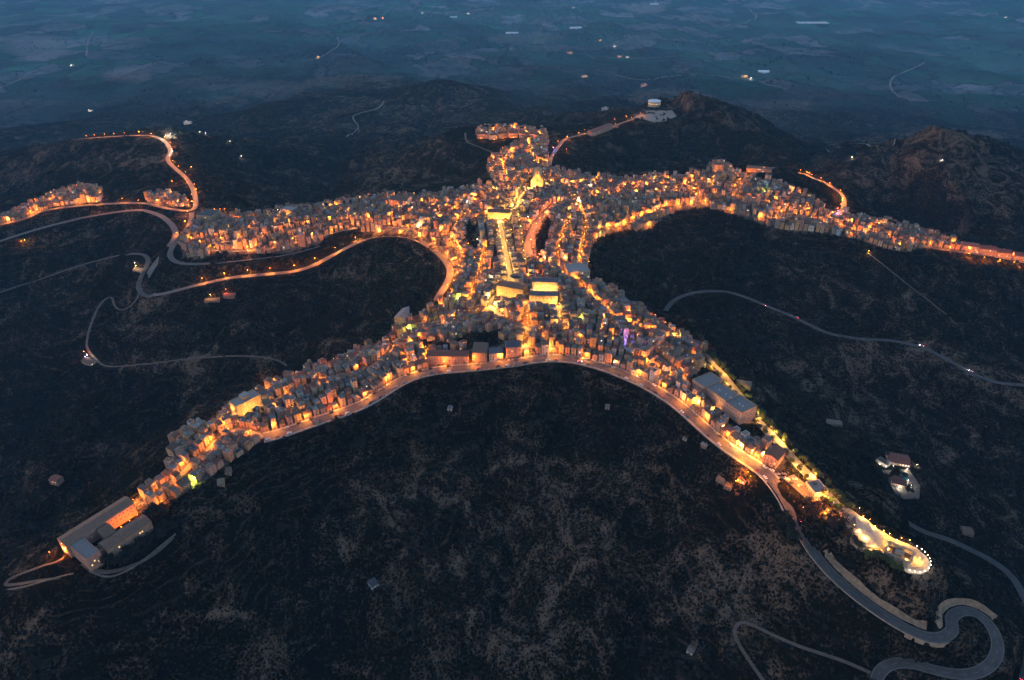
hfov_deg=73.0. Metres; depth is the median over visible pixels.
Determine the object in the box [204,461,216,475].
house
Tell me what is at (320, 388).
house
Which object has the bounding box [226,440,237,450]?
house
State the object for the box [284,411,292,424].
house
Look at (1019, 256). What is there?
apartment building
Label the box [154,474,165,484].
house
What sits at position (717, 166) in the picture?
tower block
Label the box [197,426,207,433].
house
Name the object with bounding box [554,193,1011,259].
road
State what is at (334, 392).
house
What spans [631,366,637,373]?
house
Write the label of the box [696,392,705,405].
house
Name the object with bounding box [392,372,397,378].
house
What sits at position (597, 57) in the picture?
country lane
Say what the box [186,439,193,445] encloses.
house
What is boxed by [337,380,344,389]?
house
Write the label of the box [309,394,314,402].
house
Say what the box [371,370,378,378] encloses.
house
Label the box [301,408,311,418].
house
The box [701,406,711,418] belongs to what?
house
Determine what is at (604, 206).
distant houses
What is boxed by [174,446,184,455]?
house
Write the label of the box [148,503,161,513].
tree
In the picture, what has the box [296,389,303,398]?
house
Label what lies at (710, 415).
house
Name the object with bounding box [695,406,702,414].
house
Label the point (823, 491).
tree
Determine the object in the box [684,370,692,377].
house
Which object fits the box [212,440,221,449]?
house
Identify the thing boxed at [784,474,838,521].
road
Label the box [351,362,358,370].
house
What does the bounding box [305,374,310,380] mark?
house
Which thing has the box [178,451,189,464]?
house
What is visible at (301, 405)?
house
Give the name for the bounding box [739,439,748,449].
house
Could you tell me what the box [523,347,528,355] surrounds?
house
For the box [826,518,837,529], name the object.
tree
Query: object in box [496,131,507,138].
terrace house
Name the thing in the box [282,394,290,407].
house
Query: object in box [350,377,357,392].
house
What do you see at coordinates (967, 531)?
farmhouse
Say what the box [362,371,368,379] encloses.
house
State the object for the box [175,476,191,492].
house
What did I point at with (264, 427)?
house
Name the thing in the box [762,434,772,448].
house
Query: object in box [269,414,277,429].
house
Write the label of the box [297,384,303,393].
house
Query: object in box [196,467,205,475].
house
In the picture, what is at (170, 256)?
road
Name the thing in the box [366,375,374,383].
house
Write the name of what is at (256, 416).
house
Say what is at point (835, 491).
tree
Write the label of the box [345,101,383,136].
country lane
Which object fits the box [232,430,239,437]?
house
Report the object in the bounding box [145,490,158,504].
house
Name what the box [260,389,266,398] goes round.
house
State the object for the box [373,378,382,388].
house
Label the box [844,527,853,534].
tree
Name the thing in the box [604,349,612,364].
house
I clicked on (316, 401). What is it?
house
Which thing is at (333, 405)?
house
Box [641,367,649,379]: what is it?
house
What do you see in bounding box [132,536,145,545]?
tree
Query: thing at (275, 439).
retaining wall
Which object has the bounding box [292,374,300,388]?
house
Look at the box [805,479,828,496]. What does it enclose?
pavilion
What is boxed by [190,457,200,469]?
house
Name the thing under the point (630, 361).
house
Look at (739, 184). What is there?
road
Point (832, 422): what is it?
farmhouse
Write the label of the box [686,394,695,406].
house
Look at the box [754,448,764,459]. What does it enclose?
house
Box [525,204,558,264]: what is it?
road
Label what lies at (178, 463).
house
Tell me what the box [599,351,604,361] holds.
house
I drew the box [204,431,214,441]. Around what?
house
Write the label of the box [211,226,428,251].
paved street
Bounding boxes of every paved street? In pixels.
[141,428,263,505]
[209,191,521,244]
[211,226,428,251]
[260,345,394,407]
[392,313,688,381]
[427,215,464,245]
[488,292,504,317]
[497,221,511,280]
[498,192,523,220]
[706,353,845,511]
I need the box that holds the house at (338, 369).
[334,365,341,375]
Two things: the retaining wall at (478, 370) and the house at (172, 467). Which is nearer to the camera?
the house at (172, 467)
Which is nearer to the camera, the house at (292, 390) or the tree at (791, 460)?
the tree at (791, 460)
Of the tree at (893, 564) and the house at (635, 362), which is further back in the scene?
the house at (635, 362)
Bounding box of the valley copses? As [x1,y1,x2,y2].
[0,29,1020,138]
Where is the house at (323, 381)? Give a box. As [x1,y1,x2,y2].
[320,378,325,388]
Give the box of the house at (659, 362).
[654,358,663,366]
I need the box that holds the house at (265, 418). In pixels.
[262,416,269,425]
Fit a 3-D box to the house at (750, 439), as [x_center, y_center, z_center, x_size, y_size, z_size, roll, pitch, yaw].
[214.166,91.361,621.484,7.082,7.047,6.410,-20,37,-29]
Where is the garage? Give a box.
[876,457,890,467]
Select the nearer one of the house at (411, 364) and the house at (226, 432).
the house at (226, 432)
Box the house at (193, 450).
[188,445,198,456]
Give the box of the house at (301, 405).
[297,401,304,414]
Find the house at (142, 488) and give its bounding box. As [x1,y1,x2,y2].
[137,483,148,497]
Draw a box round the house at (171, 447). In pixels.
[165,441,180,456]
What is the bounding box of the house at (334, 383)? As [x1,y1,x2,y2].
[331,381,338,390]
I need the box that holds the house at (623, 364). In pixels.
[620,359,626,369]
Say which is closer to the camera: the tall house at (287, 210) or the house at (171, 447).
the house at (171, 447)
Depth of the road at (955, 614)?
488.78 m
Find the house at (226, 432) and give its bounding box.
[221,428,231,437]
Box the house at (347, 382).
[344,377,350,387]
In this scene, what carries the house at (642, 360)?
on the ground
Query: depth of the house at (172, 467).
598.79 m
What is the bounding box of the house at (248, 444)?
[243,439,253,450]
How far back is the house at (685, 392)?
669.98 m
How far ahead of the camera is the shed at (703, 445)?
626.07 m
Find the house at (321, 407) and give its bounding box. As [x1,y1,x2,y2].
[317,403,325,413]
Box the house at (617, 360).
[613,355,621,367]
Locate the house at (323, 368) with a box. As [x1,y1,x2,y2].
[320,365,326,372]
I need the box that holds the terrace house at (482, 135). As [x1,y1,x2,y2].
[477,132,487,138]
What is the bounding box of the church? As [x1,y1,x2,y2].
[531,167,543,186]
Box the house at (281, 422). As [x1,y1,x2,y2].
[278,418,285,427]
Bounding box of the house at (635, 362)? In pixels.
[633,355,638,366]
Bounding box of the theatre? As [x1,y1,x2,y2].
[529,277,557,304]
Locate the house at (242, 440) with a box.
[238,436,246,447]
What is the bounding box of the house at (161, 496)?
[155,490,165,501]
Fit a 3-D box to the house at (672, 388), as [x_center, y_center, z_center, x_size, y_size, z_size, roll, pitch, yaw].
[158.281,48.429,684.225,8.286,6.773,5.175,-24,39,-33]
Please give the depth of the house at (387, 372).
699.10 m
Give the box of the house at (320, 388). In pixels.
[318,385,324,393]
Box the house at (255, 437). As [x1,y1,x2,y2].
[249,433,260,443]
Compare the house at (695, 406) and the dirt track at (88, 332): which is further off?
the dirt track at (88, 332)
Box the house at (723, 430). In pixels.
[720,425,728,436]
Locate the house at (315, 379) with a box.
[311,377,318,389]
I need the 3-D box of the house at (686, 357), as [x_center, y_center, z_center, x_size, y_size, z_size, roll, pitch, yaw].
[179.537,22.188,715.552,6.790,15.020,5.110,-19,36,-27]
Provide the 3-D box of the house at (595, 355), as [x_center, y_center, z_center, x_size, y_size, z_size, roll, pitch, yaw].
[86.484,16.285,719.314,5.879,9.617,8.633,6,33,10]
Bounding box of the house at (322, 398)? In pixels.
[319,393,326,404]
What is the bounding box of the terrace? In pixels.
[882,470,919,498]
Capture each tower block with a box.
[297,231,305,246]
[711,162,723,172]
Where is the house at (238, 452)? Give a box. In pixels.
[233,448,243,457]
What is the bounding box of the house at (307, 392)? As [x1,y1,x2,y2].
[303,388,310,398]
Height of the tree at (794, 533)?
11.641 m
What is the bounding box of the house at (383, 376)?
[379,372,387,384]
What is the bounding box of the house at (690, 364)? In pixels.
[686,362,693,370]
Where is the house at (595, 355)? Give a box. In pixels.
[592,350,598,359]
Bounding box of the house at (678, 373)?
[674,369,682,382]
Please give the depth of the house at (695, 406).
661.94 m
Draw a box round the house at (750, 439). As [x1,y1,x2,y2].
[746,436,755,443]
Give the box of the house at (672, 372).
[669,369,675,376]
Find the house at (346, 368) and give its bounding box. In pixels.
[343,364,350,373]
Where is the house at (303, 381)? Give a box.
[299,374,306,385]
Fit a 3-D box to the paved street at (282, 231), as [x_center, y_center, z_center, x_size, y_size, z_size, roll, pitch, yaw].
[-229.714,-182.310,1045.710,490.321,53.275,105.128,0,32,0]
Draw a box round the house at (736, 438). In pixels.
[729,432,743,445]
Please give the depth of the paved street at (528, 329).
742.37 m
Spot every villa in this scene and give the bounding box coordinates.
[885,451,910,467]
[891,476,906,487]
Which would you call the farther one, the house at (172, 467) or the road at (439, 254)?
the road at (439, 254)
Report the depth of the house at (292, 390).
678.35 m
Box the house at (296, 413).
[291,408,301,422]
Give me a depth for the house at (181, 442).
626.22 m
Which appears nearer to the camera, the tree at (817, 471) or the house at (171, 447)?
the tree at (817, 471)
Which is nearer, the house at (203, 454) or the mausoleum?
the mausoleum
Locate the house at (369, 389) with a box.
[366,387,372,394]
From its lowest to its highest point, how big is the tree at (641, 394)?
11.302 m
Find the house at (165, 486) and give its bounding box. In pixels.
[160,482,171,495]
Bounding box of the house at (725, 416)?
[720,413,728,422]
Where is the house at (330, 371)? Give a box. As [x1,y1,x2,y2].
[328,369,333,377]
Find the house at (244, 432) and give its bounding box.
[239,429,248,435]
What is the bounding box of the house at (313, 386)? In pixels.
[310,381,317,396]
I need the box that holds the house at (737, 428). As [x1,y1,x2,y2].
[733,426,740,432]
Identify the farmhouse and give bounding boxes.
[48,474,63,485]
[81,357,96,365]
[132,267,146,272]
[204,297,219,303]
[223,293,235,298]
[367,577,378,589]
[686,644,695,655]
[736,379,751,390]
[826,419,841,426]
[960,526,974,536]
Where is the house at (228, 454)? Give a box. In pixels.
[222,448,233,461]
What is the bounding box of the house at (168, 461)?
[163,457,173,468]
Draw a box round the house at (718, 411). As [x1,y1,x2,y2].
[713,408,721,416]
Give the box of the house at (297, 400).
[295,398,301,406]
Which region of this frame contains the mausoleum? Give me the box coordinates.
[884,540,914,567]
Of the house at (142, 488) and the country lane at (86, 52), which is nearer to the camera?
the house at (142, 488)
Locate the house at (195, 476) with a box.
[188,470,201,482]
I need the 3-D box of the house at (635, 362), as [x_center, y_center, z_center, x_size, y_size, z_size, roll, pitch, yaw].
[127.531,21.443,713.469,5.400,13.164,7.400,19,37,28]
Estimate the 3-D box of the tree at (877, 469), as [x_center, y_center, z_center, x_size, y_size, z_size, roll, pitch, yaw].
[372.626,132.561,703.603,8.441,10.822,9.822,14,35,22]
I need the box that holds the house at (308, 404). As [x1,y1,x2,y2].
[304,401,311,409]
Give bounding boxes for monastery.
[496,280,527,297]
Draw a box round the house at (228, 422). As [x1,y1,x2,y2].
[223,413,232,428]
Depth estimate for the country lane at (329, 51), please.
4034.51 m
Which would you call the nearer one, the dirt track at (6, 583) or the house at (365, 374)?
the dirt track at (6, 583)
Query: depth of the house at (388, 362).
717.07 m
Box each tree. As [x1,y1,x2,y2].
[97,555,112,565]
[119,544,132,555]
[129,544,140,553]
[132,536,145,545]
[140,510,152,516]
[142,532,152,541]
[147,502,164,514]
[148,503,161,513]
[150,529,160,537]
[325,423,335,431]
[331,415,338,422]
[481,401,489,407]
[558,386,566,392]
[639,389,645,399]
[761,417,772,423]
[766,421,776,427]
[775,509,789,519]
[779,432,787,437]
[780,514,796,530]
[784,529,802,540]
[787,456,794,462]
[796,463,803,471]
[798,454,808,460]
[798,504,813,511]
[802,495,813,503]
[804,460,815,467]
[807,503,814,514]
[812,467,822,476]
[813,513,822,519]
[814,501,825,511]
[815,497,829,502]
[816,509,831,520]
[821,487,826,495]
[822,504,835,510]
[825,479,831,485]
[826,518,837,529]
[827,511,838,523]
[831,488,842,493]
[833,504,844,511]
[836,512,850,526]
[837,492,846,502]
[842,423,850,431]
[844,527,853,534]
[845,502,855,508]
[845,533,858,544]
[855,540,865,550]
[864,549,871,558]
[868,549,879,558]
[870,455,876,460]
[874,464,882,473]
[876,550,885,560]
[877,447,889,454]
[881,473,889,480]
[882,553,892,563]
[889,557,898,569]
[897,561,904,572]
[902,472,908,477]
[904,482,914,492]
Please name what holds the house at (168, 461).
on the ground
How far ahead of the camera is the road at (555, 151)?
1344.09 m
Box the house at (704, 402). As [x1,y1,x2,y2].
[701,399,710,406]
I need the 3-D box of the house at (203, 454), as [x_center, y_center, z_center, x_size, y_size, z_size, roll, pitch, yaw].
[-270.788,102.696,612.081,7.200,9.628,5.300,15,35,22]
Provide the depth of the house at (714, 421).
641.86 m
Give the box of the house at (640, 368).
[636,366,643,375]
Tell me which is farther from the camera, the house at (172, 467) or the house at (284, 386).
the house at (284, 386)
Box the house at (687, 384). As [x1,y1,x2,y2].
[682,381,690,389]
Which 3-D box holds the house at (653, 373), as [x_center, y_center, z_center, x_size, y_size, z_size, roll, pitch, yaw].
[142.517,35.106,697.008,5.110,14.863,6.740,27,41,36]
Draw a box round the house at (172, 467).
[168,463,179,472]
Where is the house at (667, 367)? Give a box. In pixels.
[662,363,671,371]
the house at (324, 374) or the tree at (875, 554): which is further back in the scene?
the house at (324, 374)
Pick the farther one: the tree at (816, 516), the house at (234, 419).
the house at (234, 419)
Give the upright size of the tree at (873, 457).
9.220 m
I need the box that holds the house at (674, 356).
[670,352,678,363]
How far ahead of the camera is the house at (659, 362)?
714.78 m
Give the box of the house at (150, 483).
[144,478,157,491]
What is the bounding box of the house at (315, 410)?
[311,405,319,415]
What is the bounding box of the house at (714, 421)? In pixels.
[711,416,719,427]
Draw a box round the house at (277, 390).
[273,384,281,396]
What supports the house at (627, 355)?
on the ground
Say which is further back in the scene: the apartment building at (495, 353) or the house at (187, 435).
the apartment building at (495, 353)
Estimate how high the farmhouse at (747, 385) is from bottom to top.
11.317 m
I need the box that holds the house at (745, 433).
[741,430,749,438]
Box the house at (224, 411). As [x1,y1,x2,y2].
[218,408,227,413]
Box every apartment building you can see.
[229,389,261,416]
[427,350,468,363]
[488,347,502,361]
[505,340,521,357]
[564,261,589,278]
[587,123,612,135]
[762,444,785,468]
[960,241,979,252]
[977,245,997,256]
[995,248,1012,259]
[1012,251,1023,262]
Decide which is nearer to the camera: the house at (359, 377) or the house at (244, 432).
the house at (244, 432)
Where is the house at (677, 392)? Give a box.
[674,387,682,396]
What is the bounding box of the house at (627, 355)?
[624,352,632,359]
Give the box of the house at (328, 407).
[324,404,331,411]
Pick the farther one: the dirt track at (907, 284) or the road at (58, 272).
the road at (58, 272)
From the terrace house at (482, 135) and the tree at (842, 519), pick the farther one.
the terrace house at (482, 135)
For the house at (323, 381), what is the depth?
689.46 m
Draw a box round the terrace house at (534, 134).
[529,132,544,137]
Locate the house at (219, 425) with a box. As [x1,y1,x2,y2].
[214,419,223,432]
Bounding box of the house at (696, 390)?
[692,386,701,399]
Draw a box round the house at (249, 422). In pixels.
[245,418,254,428]
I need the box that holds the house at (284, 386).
[281,381,288,393]
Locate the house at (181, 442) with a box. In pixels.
[176,439,186,445]
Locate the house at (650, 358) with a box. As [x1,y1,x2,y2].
[646,355,654,363]
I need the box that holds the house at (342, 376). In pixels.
[339,372,345,382]
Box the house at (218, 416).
[216,413,222,421]
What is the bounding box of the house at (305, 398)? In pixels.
[302,395,308,402]
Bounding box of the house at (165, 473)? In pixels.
[161,469,170,480]
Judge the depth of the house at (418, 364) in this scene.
713.69 m
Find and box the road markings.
[265,355,1003,679]
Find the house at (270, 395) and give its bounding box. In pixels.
[267,392,273,398]
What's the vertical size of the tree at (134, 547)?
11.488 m
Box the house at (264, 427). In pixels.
[260,421,268,432]
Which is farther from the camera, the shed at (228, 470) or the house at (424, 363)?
the house at (424, 363)
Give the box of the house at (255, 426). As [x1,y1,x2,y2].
[251,422,259,429]
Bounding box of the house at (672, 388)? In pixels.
[667,384,676,392]
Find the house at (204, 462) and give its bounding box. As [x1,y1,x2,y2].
[200,459,210,468]
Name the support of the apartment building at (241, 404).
on the ground
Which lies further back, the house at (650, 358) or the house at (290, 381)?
the house at (650, 358)
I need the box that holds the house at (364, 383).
[360,379,368,387]
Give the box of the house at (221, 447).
[217,444,226,454]
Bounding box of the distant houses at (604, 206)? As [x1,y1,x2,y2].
[0,122,960,411]
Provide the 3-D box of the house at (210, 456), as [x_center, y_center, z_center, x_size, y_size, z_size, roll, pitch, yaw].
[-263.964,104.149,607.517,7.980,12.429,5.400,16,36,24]
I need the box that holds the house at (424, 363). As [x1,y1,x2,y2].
[421,359,427,368]
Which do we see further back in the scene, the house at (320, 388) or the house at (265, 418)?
the house at (320, 388)
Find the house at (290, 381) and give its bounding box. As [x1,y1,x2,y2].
[287,378,294,388]
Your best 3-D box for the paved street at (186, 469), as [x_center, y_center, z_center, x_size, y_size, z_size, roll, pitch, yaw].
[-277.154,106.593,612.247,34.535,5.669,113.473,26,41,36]
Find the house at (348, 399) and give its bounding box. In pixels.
[345,394,352,404]
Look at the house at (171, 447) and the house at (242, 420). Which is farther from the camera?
the house at (242, 420)
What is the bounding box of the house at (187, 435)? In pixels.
[182,430,194,440]
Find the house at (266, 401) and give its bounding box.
[262,398,269,414]
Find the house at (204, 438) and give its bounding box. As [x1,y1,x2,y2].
[198,434,208,446]
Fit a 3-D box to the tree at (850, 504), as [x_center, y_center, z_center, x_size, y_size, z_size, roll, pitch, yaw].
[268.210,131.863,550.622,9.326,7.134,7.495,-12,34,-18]
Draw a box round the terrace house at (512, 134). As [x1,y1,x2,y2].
[508,131,517,137]
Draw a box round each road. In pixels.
[0,135,198,224]
[0,209,453,300]
[0,254,127,292]
[128,253,153,297]
[167,212,319,264]
[263,355,796,524]
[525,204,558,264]
[548,115,637,164]
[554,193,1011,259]
[664,290,1023,386]
[736,167,774,191]
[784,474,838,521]
[794,521,1004,679]
[798,172,846,215]
[908,520,1023,679]
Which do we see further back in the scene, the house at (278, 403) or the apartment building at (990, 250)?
the apartment building at (990, 250)
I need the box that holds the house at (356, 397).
[351,392,360,401]
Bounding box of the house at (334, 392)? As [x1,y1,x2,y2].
[330,386,336,398]
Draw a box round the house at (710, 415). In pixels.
[705,410,715,422]
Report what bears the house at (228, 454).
on the ground
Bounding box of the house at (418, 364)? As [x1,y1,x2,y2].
[415,360,421,369]
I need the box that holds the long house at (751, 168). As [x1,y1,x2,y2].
[746,165,771,172]
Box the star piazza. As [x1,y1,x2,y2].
[846,513,882,548]
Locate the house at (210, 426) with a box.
[205,420,215,431]
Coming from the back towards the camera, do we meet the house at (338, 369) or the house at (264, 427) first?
the house at (338, 369)
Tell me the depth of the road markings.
511.41 m
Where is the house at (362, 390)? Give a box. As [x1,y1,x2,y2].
[358,386,367,397]
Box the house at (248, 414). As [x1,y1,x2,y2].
[244,412,252,418]
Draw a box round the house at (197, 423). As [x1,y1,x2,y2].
[190,417,205,433]
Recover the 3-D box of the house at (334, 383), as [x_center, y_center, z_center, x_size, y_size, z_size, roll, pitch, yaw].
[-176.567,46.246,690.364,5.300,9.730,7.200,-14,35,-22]
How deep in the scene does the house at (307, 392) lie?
679.30 m
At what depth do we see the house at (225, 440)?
620.00 m
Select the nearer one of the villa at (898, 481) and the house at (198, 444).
the house at (198, 444)
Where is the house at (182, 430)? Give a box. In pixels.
[179,427,188,434]
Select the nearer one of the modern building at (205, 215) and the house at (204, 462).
the house at (204, 462)
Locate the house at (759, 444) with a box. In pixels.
[754,440,763,449]
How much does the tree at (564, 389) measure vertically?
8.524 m
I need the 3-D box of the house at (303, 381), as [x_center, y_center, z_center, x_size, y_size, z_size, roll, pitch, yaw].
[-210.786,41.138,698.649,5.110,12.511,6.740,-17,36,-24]
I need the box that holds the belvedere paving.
[839,507,930,574]
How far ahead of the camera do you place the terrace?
687.71 m
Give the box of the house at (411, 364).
[408,361,415,371]
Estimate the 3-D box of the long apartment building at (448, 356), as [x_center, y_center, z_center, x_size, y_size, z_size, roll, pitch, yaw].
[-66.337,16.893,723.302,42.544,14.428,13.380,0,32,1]
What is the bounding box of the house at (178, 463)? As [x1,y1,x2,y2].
[173,458,184,469]
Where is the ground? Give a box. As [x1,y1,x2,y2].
[0,0,1023,679]
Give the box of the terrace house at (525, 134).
[519,131,528,137]
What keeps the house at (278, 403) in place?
on the ground
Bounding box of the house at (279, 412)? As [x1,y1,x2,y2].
[275,406,284,420]
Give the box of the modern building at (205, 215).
[196,209,221,222]
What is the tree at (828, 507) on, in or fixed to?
on the ground
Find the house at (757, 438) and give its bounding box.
[753,435,761,440]
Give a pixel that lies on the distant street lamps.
(440, 229)
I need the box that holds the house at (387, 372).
[384,369,392,381]
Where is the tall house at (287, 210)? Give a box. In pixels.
[280,205,297,215]
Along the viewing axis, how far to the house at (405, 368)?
708.79 m
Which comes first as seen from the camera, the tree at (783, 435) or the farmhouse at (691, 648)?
the farmhouse at (691, 648)
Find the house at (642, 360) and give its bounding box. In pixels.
[638,356,646,367]
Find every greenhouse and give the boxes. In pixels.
[758,70,769,73]
[796,21,828,23]
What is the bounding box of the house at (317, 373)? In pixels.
[314,369,320,377]
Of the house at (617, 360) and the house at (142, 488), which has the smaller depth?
the house at (142, 488)
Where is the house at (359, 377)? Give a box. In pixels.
[356,373,363,383]
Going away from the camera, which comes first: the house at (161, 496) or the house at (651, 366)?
the house at (161, 496)
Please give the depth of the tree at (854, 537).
518.37 m
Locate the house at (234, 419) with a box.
[231,415,238,424]
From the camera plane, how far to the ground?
885.34 m
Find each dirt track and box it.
[3,556,64,585]
[80,537,173,573]
[85,294,286,366]
[464,133,494,153]
[733,621,870,679]
[867,252,946,314]
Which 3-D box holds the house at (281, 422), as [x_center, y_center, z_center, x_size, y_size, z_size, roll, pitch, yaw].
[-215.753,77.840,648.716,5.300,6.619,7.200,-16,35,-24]
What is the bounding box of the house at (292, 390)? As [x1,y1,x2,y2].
[289,387,296,397]
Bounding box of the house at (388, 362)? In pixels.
[384,360,391,367]
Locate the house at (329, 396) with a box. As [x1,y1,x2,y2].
[325,388,332,403]
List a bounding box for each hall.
[394,306,409,323]
[487,209,509,218]
[648,99,660,107]
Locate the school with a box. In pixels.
[691,372,756,424]
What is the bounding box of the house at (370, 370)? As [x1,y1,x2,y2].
[367,367,374,375]
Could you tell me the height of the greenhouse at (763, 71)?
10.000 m
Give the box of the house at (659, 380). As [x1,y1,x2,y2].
[655,375,663,385]
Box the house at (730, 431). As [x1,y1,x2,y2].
[725,427,735,439]
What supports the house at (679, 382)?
on the ground
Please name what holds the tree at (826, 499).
on the ground
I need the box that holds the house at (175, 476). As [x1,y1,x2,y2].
[170,471,181,485]
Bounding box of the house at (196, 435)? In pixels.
[194,433,201,439]
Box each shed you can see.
[217,478,224,486]
[225,466,231,475]
[312,418,318,423]
[447,405,452,410]
[700,442,707,448]
[716,475,725,484]
[723,481,732,490]
[737,476,745,484]
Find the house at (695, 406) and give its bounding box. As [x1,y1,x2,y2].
[691,403,699,410]
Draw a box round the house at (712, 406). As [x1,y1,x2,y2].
[706,403,715,409]
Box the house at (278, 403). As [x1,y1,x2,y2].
[275,401,281,406]
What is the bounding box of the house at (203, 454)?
[200,451,207,459]
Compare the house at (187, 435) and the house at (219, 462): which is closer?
the house at (219, 462)
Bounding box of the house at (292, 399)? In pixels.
[289,395,295,404]
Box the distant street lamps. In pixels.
[8,115,1012,353]
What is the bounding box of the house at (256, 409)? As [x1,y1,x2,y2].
[253,405,260,414]
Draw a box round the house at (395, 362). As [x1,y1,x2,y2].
[392,360,400,371]
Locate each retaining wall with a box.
[7,573,73,589]
[89,533,175,577]
[264,435,289,442]
[290,417,341,435]
[342,380,412,417]
[413,362,544,380]
[545,361,754,472]
[755,472,783,510]
[798,537,948,647]
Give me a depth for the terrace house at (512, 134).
1407.97 m
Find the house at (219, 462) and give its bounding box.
[213,457,223,469]
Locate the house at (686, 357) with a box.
[682,354,690,363]
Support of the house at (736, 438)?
on the ground
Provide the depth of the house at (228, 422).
642.88 m
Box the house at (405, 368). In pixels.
[401,364,408,373]
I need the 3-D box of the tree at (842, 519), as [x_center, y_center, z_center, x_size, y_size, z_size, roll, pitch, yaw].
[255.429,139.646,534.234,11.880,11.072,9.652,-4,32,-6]
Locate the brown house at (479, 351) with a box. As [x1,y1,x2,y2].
[472,342,488,362]
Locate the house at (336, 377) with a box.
[333,374,339,383]
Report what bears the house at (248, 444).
on the ground
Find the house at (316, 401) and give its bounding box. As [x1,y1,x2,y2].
[313,398,319,406]
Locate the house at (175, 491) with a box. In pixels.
[169,485,180,497]
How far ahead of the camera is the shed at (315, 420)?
650.51 m
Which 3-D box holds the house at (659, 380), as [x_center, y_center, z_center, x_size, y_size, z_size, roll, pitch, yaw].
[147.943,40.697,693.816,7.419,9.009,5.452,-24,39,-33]
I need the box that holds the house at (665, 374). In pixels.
[662,371,669,379]
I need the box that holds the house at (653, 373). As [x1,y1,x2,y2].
[649,367,657,381]
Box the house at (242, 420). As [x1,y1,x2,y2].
[238,417,246,426]
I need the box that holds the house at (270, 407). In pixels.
[266,403,276,416]
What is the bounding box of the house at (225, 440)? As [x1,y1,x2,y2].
[221,436,231,444]
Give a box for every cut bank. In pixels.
[823,550,926,629]
[935,598,997,628]
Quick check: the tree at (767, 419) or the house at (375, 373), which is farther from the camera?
the house at (375, 373)
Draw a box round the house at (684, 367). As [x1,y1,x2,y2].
[680,364,688,372]
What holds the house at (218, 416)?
on the ground
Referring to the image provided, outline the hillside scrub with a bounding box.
[0,218,1023,679]
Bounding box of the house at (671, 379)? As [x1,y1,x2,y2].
[668,376,674,384]
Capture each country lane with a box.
[0,65,58,87]
[85,32,93,55]
[304,37,339,60]
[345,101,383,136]
[525,44,672,58]
[616,74,785,88]
[691,9,756,25]
[820,139,895,152]
[889,62,926,101]
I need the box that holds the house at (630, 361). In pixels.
[626,357,633,371]
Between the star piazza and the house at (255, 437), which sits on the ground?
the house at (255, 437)
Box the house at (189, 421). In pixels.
[187,418,193,424]
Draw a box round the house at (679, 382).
[676,378,684,387]
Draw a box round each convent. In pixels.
[56,496,153,570]
[389,195,411,207]
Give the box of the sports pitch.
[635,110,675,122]
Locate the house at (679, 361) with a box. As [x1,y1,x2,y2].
[675,356,683,368]
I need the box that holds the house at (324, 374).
[320,371,327,379]
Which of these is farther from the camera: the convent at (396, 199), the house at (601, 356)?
the convent at (396, 199)
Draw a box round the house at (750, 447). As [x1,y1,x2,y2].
[745,443,756,454]
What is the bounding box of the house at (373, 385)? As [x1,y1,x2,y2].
[369,381,377,391]
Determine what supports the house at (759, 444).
on the ground
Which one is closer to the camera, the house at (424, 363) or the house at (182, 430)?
the house at (182, 430)
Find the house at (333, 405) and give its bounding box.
[331,401,337,409]
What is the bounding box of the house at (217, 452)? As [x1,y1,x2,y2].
[213,449,222,457]
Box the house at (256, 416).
[252,412,261,421]
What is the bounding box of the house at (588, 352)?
[585,348,590,358]
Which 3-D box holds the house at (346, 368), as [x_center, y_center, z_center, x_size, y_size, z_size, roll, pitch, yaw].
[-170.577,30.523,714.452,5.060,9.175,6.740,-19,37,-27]
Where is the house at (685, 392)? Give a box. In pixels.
[679,387,691,402]
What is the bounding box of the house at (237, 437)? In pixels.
[232,434,241,444]
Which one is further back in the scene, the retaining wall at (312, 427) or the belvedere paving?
the retaining wall at (312, 427)
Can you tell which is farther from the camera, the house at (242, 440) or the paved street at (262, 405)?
the paved street at (262, 405)
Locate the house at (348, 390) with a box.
[344,387,351,393]
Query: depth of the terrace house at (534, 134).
1381.90 m
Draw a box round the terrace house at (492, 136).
[489,133,496,139]
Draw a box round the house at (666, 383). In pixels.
[662,379,670,389]
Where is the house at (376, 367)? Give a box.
[372,364,380,370]
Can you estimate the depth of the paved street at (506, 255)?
924.30 m
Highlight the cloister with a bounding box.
[509,273,523,282]
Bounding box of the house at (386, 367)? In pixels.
[383,364,390,370]
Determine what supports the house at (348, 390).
on the ground
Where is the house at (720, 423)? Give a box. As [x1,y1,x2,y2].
[715,418,725,431]
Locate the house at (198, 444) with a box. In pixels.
[192,439,204,451]
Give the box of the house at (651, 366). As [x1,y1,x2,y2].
[648,363,655,369]
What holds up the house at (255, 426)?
on the ground
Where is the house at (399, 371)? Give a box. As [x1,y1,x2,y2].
[394,363,403,376]
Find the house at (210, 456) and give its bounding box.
[205,452,215,461]
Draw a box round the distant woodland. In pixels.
[0,90,1023,332]
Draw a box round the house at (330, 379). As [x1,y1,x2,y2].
[328,375,333,385]
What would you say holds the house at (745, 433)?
on the ground
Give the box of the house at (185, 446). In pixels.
[182,444,189,454]
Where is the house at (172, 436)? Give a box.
[167,431,178,442]
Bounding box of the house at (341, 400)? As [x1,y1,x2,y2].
[337,394,345,406]
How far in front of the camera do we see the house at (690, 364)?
710.30 m

